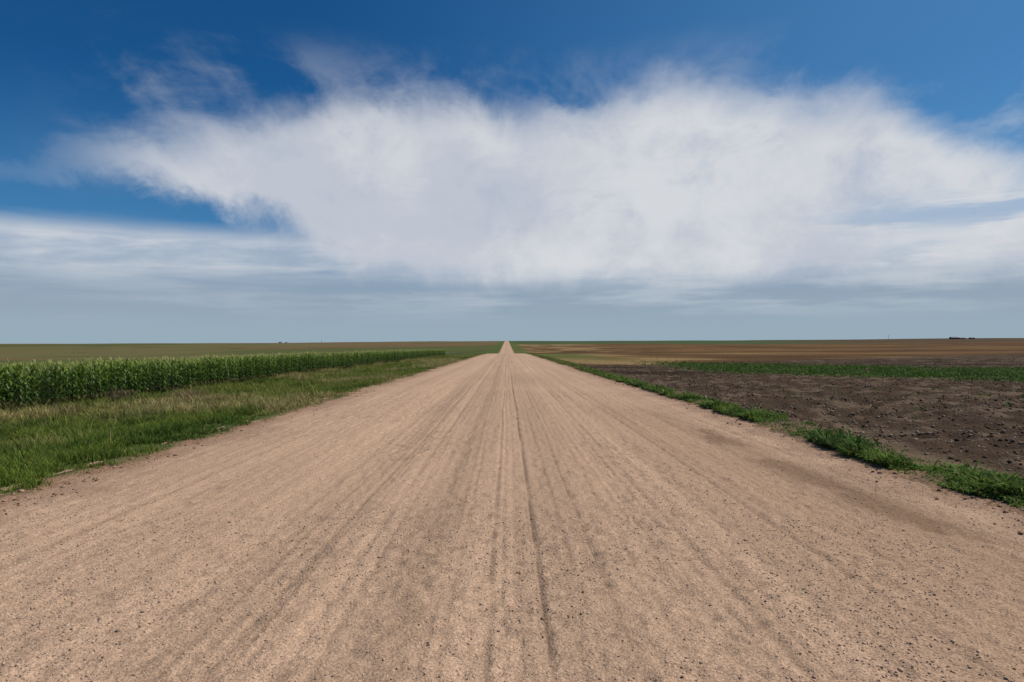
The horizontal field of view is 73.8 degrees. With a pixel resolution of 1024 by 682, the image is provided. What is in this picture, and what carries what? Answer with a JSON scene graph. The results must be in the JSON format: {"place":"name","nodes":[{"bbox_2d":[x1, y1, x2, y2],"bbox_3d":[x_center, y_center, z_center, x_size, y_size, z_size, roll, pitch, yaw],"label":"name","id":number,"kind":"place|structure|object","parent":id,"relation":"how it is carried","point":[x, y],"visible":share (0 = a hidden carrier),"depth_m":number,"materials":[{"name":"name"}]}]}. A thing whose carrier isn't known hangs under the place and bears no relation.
{"place":"outdoors","nodes":[
{"label":"outdoors","id":0,"kind":"place"},
{"bbox_2d":[0,349,445,413],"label":"corn field","id":1,"kind":"structure","parent":0,"point":[32,381],"depth_m":32.04,"materials":[{"name":"green plant"}]},
{"bbox_2d":[0,353,486,496],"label":"roadside grass","id":2,"kind":"structure","parent":0,"point":[83,437],"depth_m":18.59,"materials":[{"name":"green plant"}]},
{"bbox_2d":[0,341,1023,681],"bbox_3d":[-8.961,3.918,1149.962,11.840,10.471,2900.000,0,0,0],"label":"gravel road","id":3,"kind":"structure","parent":0,"point":[390,619],"depth_m":5.34,"materials":[{"name":"beige gravel"}]},
{"bbox_2d":[0,366,1023,534],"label":"roadside stones","id":4,"kind":"object","parent":3,"relation":"on","point":[148,457],"visible":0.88,"depth_m":8.50,"materials":[{"name":"beige stone"}]},
{"bbox_2d":[0,338,1023,516],"bbox_3d":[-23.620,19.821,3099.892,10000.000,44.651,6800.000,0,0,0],"label":"ground","id":5,"kind":"structure","parent":0,"point":[601,354],"depth_m":34.55,"materials":[{"name":"brown soil"}]},
{"bbox_2d":[20,401,93,416],"bbox_3d":[-14.627,2.181,22.150,1.634,0.559,1.913,0,0,-13],"label":"dry weed clump","id":6,"kind":"object","parent":5,"relation":"on","point":[70,411],"visible":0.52,"depth_m":22.04,"materials":[{"name":"beige plant"}]},
{"bbox_2d":[106,387,136,402],"bbox_3d":[-15.121,2.098,26.462,1.535,0.798,1.336,0,0,28],"label":"dry weed clump","id":7,"kind":"object","parent":5,"relation":"on","point":[120,395],"visible":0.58,"depth_m":26.45,"materials":[{"name":"brown plant"}]},
{"bbox_2d":[167,384,206,399],"bbox_3d":[-12.431,2.019,26.268,1.834,0.836,1.892,0,0,-28],"label":"dry weed clump","id":8,"kind":"object","parent":5,"relation":"on","point":[187,396],"visible":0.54,"depth_m":26.26,"materials":[{"name":"beige plant"}]},
{"bbox_2d":[525,353,1023,508],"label":"roadside weeds","id":9,"kind":"object","parent":5,"relation":"on","point":[1007,487],"visible":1,"depth_m":9.94,"materials":[{"name":"green plant"}]},
{"bbox_2d":[585,359,1023,471],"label":"soil clods","id":10,"kind":"object","parent":5,"relation":"on","point":[939,430],"visible":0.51,"depth_m":19.38,"materials":[{"name":"soil"}]},
{"bbox_2d":[587,356,1023,420],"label":"field weeds","id":11,"kind":"object","parent":5,"relation":"on","point":[908,371],"visible":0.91,"depth_m":43.21,"materials":[{"name":"green plant"}]},
{"bbox_2d":[0,0,1023,343],"label":"sky","id":12,"kind":"structure","parent":0,"point":[172,171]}
]}

